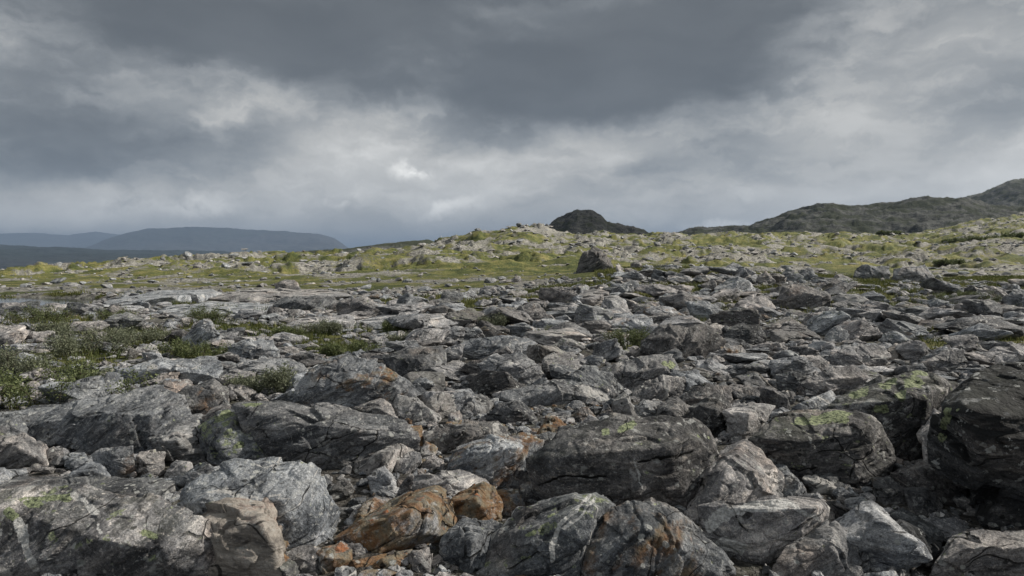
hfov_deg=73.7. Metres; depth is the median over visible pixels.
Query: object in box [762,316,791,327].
boulder
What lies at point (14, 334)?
boulder
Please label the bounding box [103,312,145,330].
boulder
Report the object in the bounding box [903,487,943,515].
stone
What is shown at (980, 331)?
boulder
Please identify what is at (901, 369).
boulder
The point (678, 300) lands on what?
boulder
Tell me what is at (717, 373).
boulder
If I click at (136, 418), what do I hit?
boulder
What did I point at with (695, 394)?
boulder
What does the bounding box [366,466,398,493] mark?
stone
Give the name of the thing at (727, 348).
boulder
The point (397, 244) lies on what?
hill
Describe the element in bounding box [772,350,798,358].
boulder
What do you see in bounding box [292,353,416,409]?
boulder
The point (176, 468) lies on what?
stone
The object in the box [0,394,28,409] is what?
boulder
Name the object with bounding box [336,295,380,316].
boulder
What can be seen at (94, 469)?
stone
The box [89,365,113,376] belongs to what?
willow shrub
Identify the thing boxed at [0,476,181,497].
boulder
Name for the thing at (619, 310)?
boulder
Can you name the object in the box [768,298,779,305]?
boulder
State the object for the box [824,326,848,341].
boulder
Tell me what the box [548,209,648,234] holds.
rock knoll
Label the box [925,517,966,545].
stone
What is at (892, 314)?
boulder
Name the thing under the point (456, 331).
boulder
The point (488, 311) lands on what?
boulder
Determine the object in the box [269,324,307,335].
willow shrub
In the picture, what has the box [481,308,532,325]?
boulder
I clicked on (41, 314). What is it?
willow shrub
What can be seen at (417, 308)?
boulder
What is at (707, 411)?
boulder
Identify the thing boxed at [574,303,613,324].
boulder
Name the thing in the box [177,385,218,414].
boulder
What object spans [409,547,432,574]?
stone
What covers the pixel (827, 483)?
boulder
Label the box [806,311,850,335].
boulder
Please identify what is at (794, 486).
stone
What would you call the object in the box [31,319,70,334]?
willow shrub
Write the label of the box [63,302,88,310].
boulder
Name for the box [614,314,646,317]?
boulder
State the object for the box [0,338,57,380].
willow shrub
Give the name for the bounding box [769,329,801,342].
boulder
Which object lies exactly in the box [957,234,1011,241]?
willow shrub
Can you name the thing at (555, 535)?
boulder
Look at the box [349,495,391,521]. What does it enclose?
boulder
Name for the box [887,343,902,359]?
boulder
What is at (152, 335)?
willow shrub
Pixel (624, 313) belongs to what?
boulder
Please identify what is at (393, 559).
boulder
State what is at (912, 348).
rubble
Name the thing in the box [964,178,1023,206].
dark mountain
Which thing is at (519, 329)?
boulder
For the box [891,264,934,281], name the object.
boulder
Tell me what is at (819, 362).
boulder
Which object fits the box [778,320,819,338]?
boulder
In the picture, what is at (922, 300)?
boulder
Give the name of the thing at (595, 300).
boulder
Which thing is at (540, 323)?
boulder
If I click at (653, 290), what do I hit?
boulder
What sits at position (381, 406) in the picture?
boulder
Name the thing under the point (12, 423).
boulder
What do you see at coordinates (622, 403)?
boulder
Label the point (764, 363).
boulder
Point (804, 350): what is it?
boulder
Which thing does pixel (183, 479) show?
stone
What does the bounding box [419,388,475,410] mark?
boulder
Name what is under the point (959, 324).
boulder
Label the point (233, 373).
boulder
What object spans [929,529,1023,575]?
boulder
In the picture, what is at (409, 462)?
stone
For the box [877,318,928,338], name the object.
boulder
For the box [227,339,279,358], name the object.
boulder
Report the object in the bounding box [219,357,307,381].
boulder
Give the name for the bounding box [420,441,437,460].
stone
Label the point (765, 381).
boulder
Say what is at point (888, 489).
stone
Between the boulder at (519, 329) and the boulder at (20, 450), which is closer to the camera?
the boulder at (20, 450)
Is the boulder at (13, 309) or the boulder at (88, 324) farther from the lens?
the boulder at (13, 309)
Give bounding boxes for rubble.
[0,214,1023,575]
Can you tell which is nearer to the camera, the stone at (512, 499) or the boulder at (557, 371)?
the stone at (512, 499)
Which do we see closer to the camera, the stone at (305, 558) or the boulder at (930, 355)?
the stone at (305, 558)
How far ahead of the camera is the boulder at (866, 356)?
10.77 m
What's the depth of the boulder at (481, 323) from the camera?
15.63 m
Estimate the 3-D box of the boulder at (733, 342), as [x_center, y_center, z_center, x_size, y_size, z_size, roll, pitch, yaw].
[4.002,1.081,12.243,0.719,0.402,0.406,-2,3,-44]
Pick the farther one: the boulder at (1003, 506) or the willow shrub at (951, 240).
the willow shrub at (951, 240)
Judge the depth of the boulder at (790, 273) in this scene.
33.05 m
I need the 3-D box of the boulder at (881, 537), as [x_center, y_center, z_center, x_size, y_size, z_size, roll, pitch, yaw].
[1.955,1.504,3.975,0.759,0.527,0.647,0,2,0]
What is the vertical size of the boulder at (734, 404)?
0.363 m
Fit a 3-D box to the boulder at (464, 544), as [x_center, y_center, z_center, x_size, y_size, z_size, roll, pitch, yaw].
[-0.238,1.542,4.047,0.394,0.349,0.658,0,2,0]
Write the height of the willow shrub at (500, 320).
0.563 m
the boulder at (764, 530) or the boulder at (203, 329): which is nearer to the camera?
the boulder at (764, 530)
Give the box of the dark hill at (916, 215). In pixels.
[677,195,1023,235]
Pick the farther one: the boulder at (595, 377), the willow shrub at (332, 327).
the willow shrub at (332, 327)
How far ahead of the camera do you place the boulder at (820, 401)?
7.54 m
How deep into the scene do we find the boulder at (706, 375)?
9.34 m
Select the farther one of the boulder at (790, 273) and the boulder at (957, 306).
the boulder at (790, 273)
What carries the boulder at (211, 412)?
on the ground at (526, 260)
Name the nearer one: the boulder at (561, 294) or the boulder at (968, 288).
the boulder at (561, 294)
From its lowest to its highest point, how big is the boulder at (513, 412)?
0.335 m
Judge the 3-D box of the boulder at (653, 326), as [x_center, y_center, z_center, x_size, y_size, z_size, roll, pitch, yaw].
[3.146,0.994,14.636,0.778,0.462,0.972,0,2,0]
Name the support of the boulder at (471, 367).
on the ground at (526, 260)
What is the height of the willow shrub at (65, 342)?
0.682 m
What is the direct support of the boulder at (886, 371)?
on the ground at (526, 260)
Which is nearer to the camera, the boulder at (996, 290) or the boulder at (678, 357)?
the boulder at (678, 357)
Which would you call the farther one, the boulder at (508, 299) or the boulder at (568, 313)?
the boulder at (508, 299)
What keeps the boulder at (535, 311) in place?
on the ground at (526, 260)
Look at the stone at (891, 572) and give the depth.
3.36 m
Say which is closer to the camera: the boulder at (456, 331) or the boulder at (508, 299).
the boulder at (456, 331)
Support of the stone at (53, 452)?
on the ground at (526, 260)
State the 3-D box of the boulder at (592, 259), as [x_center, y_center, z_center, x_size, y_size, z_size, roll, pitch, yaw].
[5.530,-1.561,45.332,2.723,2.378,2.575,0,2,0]
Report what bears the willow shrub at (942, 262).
on the ground at (526, 260)
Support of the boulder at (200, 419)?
on the ground at (526, 260)
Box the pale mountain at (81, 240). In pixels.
[0,232,118,247]
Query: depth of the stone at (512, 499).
4.64 m
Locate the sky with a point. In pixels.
(355, 123)
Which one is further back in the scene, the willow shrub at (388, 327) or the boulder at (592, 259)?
the boulder at (592, 259)
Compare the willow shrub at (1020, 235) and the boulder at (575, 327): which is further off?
the willow shrub at (1020, 235)
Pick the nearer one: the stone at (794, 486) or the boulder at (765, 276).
the stone at (794, 486)
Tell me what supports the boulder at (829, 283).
on the ground at (526, 260)
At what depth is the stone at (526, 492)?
4.88 m
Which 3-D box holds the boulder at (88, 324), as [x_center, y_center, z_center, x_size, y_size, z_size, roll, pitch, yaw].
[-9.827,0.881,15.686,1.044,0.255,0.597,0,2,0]
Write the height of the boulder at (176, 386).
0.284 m
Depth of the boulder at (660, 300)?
22.09 m
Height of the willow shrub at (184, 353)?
0.498 m
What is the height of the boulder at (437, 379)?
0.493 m
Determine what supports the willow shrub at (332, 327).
on the ground at (526, 260)
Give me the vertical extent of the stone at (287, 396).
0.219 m
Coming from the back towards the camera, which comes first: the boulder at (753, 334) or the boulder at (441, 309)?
the boulder at (441, 309)
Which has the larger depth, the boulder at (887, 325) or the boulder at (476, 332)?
the boulder at (887, 325)
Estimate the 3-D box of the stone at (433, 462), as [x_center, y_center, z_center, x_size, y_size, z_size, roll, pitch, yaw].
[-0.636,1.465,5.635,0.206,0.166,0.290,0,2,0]
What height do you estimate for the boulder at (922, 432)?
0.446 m
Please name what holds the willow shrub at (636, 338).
on the ground at (526, 260)
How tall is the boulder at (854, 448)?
0.779 m
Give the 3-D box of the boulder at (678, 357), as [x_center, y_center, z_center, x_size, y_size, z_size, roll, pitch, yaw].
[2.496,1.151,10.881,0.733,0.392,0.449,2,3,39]
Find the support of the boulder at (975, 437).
on the ground at (526, 260)
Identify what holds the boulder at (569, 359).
on the ground at (526, 260)
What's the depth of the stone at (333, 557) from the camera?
3.71 m
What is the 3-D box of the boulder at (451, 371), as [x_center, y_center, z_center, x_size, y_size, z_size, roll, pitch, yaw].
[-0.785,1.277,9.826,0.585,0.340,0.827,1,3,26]
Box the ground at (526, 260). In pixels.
[0,212,1023,575]
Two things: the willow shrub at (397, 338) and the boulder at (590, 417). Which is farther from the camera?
the willow shrub at (397, 338)
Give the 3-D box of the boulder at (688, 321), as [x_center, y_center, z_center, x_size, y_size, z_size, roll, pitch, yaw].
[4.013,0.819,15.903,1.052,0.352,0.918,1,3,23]
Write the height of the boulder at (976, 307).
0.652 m
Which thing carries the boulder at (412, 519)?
on the ground at (526, 260)
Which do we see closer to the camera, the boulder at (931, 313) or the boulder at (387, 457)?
the boulder at (387, 457)
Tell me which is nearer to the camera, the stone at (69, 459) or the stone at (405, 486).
the stone at (405, 486)
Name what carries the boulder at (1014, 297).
on the ground at (526, 260)
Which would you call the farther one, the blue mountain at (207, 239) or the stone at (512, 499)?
the blue mountain at (207, 239)
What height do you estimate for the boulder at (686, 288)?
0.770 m
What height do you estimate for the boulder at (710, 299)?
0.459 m
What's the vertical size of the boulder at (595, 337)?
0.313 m
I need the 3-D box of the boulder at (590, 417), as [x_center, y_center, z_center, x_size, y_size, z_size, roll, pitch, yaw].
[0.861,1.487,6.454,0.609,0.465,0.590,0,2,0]
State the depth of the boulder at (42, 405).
7.11 m
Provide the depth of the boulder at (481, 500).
4.47 m
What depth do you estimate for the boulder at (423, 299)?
24.79 m
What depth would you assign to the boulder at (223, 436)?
5.66 m
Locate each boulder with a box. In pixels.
[0,305,39,315]
[0,324,29,346]
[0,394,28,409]
[0,404,59,437]
[0,432,48,468]
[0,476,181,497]
[0,484,214,575]
[19,367,50,380]
[22,404,61,409]
[27,385,199,454]
[37,375,109,403]
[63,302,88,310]
[66,321,109,331]
[102,289,221,307]
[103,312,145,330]
[104,372,124,393]
[113,357,222,383]
[140,371,179,387]
[147,422,205,463]
[153,301,272,316]
[158,379,192,392]
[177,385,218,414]
[177,456,340,548]
[181,319,219,348]
[193,414,202,423]
[198,409,263,464]
[202,405,230,422]
[202,497,285,575]
[208,287,352,302]
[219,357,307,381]
[219,369,256,385]
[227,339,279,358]
[227,384,255,400]
[232,400,420,469]
[234,336,276,342]
[269,332,308,343]
[273,296,339,310]
[274,280,299,289]
[276,314,355,330]
[286,372,306,391]
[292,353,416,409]
[333,485,456,552]
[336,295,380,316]
[348,553,386,567]
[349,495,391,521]
[352,443,413,475]
[354,398,397,417]
[355,312,459,328]
[375,302,432,313]
[375,549,411,568]
[382,345,446,376]
[384,313,431,330]
[393,394,441,422]
[396,292,425,303]
[397,295,428,301]
[403,371,445,390]
[404,328,449,346]
[409,469,488,496]
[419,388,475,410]
[422,421,507,453]
[426,303,465,313]
[427,305,455,313]
[430,362,467,380]
[439,518,502,573]
[444,308,483,326]
[444,343,464,362]
[445,326,464,339]
[447,360,465,363]
[447,432,543,487]
[451,481,502,521]
[459,357,487,373]
[462,335,537,359]
[463,326,484,339]
[465,370,526,398]
[472,320,501,329]
[478,350,544,384]
[480,326,510,337]
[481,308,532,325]
[482,306,499,314]
[483,492,615,575]
[485,400,535,424]
[498,295,526,303]
[500,379,615,405]
[506,322,537,336]
[515,303,547,319]
[524,328,585,345]
[525,412,718,508]
[526,344,564,362]
[532,318,568,327]
[534,431,555,445]
[536,413,566,434]
[538,286,577,302]
[542,352,578,378]
[545,303,577,310]
[545,310,574,319]
[548,321,592,337]
[549,364,575,378]
[553,338,584,351]
[565,365,623,394]
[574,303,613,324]
[576,247,613,273]
[578,289,608,297]
[578,320,611,333]
[579,294,603,306]
[580,497,735,575]
[583,414,598,421]
[592,338,626,361]
[593,334,628,341]
[599,365,611,371]
[600,299,627,308]
[604,295,628,299]
[607,316,653,332]
[607,353,679,392]
[609,308,631,314]
[611,392,636,414]
[613,312,629,317]
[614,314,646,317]
[617,358,630,362]
[631,304,650,313]
[631,374,686,400]
[634,306,685,315]
[635,284,678,296]
[640,323,725,357]
[643,323,664,334]
[656,396,690,417]
[658,292,676,305]
[658,315,705,326]
[660,290,702,310]
[661,348,684,362]
[665,284,692,292]
[669,369,712,391]
[680,367,712,380]
[682,382,732,405]
[685,301,721,320]
[686,439,784,522]
[688,393,731,435]
[691,294,716,302]
[695,358,726,371]
[697,495,829,564]
[709,308,761,326]
[710,323,730,337]
[710,343,745,354]
[710,371,729,380]
[713,276,755,291]
[720,353,767,362]
[721,323,766,344]
[722,402,774,441]
[724,338,751,348]
[725,364,770,377]
[729,384,760,396]
[730,293,775,308]
[731,401,740,406]
[734,372,766,386]
[739,291,765,297]
[746,371,771,386]
[748,409,896,487]
[751,360,769,366]
[752,342,787,351]
[756,271,775,284]
[759,387,790,409]
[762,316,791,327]
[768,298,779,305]
[768,356,820,376]
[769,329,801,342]
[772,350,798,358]
[772,520,869,575]
[775,371,806,391]
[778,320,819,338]
[779,284,830,308]
[782,267,803,281]
[788,346,818,355]
[791,390,834,410]
[796,365,869,395]
[799,267,817,280]
[799,355,829,371]
[802,473,844,493]
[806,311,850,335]
[808,341,840,354]
[819,278,842,289]
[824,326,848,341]
[824,354,869,361]
[824,369,958,459]
[829,344,890,366]
[831,293,869,303]
[832,308,879,315]
[834,500,932,572]
[836,317,882,340]
[853,264,890,278]
[856,310,884,321]
[857,364,894,374]
[860,291,889,303]
[861,300,889,310]
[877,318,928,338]
[881,309,924,323]
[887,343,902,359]
[888,507,943,562]
[890,460,968,504]
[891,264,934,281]
[893,363,928,375]
[896,305,927,315]
[911,298,954,305]
[916,408,940,459]
[917,346,947,362]
[918,307,975,319]
[919,277,963,292]
[919,348,967,371]
[927,360,1023,492]
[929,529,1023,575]
[933,316,1023,337]
[948,323,1013,340]
[954,303,964,310]
[956,365,985,372]
[960,299,1002,316]
[963,285,977,293]
[968,485,1023,529]
[978,286,1007,297]
[983,344,1023,363]
[1002,290,1023,306]
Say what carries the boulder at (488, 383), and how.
on the ground at (526, 260)
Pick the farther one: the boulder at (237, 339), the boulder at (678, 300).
the boulder at (678, 300)
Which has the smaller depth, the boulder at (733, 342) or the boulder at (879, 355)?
the boulder at (879, 355)
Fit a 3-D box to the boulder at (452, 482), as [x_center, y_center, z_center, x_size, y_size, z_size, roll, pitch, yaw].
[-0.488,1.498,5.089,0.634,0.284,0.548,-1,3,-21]
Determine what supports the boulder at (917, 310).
on the ground at (526, 260)
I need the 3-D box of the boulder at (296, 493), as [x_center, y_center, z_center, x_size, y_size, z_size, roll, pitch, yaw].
[-1.624,1.440,4.365,1.148,0.649,0.781,1,3,30]
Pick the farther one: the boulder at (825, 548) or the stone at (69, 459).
the stone at (69, 459)
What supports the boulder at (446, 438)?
on the ground at (526, 260)
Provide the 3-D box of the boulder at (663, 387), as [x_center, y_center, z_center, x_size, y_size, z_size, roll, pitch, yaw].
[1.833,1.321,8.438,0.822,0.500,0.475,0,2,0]
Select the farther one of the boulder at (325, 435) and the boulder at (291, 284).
the boulder at (291, 284)
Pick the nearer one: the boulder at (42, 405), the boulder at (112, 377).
the boulder at (42, 405)
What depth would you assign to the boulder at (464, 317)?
17.47 m
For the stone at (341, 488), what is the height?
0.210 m
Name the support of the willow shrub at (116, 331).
on the ground at (526, 260)
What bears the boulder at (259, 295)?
on the ground at (526, 260)
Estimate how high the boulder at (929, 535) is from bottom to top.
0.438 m
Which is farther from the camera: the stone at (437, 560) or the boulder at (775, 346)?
the boulder at (775, 346)
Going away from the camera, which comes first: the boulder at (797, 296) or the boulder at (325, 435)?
the boulder at (325, 435)
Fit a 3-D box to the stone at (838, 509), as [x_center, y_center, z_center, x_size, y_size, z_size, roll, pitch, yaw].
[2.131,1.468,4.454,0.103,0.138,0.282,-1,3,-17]
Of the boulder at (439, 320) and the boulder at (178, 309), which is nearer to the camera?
the boulder at (439, 320)
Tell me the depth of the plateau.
4912.35 m
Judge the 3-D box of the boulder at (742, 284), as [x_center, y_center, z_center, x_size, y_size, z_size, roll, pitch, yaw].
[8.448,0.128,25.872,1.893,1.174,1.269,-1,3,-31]
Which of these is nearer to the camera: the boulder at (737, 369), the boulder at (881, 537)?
the boulder at (881, 537)
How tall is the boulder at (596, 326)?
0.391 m
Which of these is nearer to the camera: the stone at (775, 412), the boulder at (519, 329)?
the stone at (775, 412)
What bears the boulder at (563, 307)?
on the ground at (526, 260)
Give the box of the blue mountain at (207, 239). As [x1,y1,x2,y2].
[85,227,347,252]
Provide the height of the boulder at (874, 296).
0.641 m
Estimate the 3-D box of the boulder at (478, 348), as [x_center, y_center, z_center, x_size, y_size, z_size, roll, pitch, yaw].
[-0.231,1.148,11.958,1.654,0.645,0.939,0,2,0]
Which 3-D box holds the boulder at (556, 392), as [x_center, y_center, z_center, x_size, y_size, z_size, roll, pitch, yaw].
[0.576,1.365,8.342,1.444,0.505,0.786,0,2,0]
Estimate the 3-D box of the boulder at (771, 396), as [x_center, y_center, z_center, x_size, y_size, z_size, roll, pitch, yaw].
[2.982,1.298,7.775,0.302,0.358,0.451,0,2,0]
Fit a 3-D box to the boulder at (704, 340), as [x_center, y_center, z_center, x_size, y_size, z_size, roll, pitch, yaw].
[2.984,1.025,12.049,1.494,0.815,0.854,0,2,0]
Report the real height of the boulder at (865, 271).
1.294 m
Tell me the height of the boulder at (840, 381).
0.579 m
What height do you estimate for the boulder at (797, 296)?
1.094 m
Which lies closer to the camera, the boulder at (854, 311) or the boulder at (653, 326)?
the boulder at (653, 326)
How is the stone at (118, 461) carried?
on the boulder at (120, 487)
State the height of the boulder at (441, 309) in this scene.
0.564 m
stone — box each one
[46,446,62,463]
[63,452,90,470]
[68,461,110,477]
[91,445,135,476]
[136,449,165,477]
[164,460,192,477]
[171,462,217,487]
[193,378,229,404]
[273,388,294,401]
[285,545,320,575]
[316,541,351,574]
[328,477,355,501]
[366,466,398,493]
[393,451,421,473]
[396,472,413,496]
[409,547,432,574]
[411,425,422,445]
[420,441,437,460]
[421,454,444,470]
[426,392,455,418]
[431,554,458,573]
[460,393,493,415]
[497,489,525,515]
[506,469,529,488]
[519,482,532,501]
[634,399,660,416]
[768,407,789,421]
[775,464,806,496]
[826,500,850,518]
[861,569,897,575]
[870,475,905,504]
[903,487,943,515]
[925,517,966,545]
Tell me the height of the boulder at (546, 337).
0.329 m
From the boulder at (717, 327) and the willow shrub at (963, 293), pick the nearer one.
the boulder at (717, 327)
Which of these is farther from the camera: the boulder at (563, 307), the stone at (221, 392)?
the boulder at (563, 307)
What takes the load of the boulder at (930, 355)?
on the ground at (526, 260)
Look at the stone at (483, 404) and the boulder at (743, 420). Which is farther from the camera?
the stone at (483, 404)
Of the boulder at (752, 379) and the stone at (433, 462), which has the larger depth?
the boulder at (752, 379)
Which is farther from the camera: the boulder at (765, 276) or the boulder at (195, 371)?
the boulder at (765, 276)
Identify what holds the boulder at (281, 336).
on the ground at (526, 260)
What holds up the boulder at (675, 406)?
on the ground at (526, 260)
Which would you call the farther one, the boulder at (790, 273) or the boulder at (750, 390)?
the boulder at (790, 273)
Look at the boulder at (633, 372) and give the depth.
8.78 m
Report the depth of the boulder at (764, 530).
3.87 m
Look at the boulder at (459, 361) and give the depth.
10.57 m
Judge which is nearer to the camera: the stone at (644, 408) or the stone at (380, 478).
the stone at (380, 478)
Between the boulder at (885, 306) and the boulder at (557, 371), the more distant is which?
the boulder at (885, 306)
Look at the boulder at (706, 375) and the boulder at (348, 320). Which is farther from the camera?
the boulder at (348, 320)
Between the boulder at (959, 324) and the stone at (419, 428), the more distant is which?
the boulder at (959, 324)
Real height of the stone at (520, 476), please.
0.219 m
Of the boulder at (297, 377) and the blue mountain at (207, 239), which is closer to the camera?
the boulder at (297, 377)
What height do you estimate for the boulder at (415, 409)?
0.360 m
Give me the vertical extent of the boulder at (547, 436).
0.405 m
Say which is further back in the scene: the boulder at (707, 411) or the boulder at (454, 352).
the boulder at (454, 352)
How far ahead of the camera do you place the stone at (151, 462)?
5.40 m
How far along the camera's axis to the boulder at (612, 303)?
21.08 m
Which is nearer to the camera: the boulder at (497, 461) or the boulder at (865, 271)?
the boulder at (497, 461)
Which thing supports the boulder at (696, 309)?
on the ground at (526, 260)
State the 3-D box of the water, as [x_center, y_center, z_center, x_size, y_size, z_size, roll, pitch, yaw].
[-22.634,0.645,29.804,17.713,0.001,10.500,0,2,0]
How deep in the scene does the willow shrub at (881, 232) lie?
301.06 m
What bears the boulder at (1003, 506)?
on the ground at (526, 260)
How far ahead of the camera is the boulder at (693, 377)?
8.63 m
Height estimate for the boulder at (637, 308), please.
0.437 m
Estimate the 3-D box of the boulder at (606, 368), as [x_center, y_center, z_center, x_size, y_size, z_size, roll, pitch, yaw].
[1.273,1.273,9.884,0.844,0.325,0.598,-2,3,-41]
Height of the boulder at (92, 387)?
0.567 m
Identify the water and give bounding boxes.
[0,297,95,304]
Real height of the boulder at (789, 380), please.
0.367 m
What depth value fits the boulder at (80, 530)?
3.67 m
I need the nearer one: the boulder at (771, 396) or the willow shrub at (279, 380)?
the boulder at (771, 396)
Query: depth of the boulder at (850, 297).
22.42 m
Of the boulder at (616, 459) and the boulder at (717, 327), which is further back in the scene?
the boulder at (717, 327)
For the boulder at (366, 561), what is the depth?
3.77 m
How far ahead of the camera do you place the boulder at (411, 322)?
15.41 m
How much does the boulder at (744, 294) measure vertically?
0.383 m
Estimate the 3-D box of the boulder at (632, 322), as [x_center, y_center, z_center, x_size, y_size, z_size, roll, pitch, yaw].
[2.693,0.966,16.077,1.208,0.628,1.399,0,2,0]
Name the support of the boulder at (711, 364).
on the ground at (526, 260)
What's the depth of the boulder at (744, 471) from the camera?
4.57 m
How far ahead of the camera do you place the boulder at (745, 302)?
20.34 m
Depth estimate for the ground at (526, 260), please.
98.02 m
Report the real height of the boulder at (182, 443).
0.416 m
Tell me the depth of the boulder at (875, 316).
17.41 m
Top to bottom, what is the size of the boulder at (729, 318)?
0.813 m
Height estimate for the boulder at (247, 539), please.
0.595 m
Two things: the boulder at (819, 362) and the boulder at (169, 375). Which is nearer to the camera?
the boulder at (169, 375)
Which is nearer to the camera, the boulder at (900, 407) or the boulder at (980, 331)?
the boulder at (900, 407)
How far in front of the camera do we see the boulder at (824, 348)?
12.12 m
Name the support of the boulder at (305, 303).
on the ground at (526, 260)
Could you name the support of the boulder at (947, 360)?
on the ground at (526, 260)
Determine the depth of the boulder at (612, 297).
23.87 m
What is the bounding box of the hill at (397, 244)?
[295,239,433,252]
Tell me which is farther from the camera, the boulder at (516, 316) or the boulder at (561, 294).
the boulder at (561, 294)
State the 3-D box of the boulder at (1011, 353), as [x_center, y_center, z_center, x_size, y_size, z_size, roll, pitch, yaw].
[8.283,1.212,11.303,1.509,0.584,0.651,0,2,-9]
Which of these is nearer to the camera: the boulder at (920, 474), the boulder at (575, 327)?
the boulder at (920, 474)
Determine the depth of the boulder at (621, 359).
10.52 m
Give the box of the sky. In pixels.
[0,0,1023,247]
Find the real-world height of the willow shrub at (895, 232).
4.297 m
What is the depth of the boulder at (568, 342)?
12.45 m
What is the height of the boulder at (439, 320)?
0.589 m
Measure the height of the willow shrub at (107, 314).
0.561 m
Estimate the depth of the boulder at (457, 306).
20.14 m
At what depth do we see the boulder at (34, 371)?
9.36 m
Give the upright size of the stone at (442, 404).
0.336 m
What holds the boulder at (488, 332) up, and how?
on the ground at (526, 260)
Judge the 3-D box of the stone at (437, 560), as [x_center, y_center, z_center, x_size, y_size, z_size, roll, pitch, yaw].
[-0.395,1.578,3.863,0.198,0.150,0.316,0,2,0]
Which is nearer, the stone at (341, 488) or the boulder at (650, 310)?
the stone at (341, 488)
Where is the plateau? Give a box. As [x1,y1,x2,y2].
[0,244,229,268]
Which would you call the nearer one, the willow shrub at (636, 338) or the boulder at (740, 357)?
the boulder at (740, 357)
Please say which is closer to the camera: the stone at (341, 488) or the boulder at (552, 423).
the stone at (341, 488)
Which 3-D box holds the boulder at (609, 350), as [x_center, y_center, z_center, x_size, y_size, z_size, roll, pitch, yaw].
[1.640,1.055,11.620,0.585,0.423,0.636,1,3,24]
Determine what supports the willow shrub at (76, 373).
on the ground at (526, 260)
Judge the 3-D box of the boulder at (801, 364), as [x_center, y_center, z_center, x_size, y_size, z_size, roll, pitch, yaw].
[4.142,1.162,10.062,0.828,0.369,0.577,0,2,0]
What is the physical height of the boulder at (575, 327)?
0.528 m
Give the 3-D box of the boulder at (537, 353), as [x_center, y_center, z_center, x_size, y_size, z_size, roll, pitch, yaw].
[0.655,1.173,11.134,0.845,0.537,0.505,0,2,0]
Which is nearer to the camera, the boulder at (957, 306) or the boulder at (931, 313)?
the boulder at (931, 313)
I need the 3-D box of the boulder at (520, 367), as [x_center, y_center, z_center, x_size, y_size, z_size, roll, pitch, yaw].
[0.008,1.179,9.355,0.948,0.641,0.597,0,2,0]
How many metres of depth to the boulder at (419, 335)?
13.51 m
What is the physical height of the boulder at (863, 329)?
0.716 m
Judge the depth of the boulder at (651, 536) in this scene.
3.64 m
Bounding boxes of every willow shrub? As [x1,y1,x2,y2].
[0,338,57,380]
[0,353,161,409]
[2,304,75,323]
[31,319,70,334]
[36,321,148,358]
[86,306,138,320]
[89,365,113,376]
[92,323,144,346]
[108,327,173,343]
[150,335,252,358]
[182,302,232,321]
[221,361,297,394]
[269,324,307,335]
[299,318,344,334]
[310,339,384,355]
[380,319,410,332]
[384,331,408,340]
[476,310,509,325]
[598,322,651,347]
[876,230,886,235]
[885,230,904,234]
[932,258,969,265]
[936,289,1002,302]
[941,237,966,243]
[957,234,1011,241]
[999,232,1023,237]
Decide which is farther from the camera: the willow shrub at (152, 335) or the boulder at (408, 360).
the willow shrub at (152, 335)
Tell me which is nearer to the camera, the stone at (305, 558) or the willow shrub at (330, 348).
the stone at (305, 558)
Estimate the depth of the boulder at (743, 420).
6.44 m
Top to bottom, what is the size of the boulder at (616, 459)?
0.875 m
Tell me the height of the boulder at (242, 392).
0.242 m
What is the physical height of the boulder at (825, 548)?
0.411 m
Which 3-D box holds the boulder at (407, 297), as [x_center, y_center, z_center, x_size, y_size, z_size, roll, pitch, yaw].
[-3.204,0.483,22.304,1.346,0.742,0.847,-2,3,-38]
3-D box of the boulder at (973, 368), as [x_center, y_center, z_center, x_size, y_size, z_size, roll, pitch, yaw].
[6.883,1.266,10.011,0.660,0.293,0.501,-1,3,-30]
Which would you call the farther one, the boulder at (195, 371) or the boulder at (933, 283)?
the boulder at (933, 283)
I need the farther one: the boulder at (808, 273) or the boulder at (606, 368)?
the boulder at (808, 273)
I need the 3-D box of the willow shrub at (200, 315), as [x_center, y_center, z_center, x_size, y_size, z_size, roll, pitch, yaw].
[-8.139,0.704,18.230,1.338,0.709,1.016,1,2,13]
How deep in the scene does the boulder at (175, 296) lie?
26.86 m
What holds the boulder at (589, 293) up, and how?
on the ground at (526, 260)

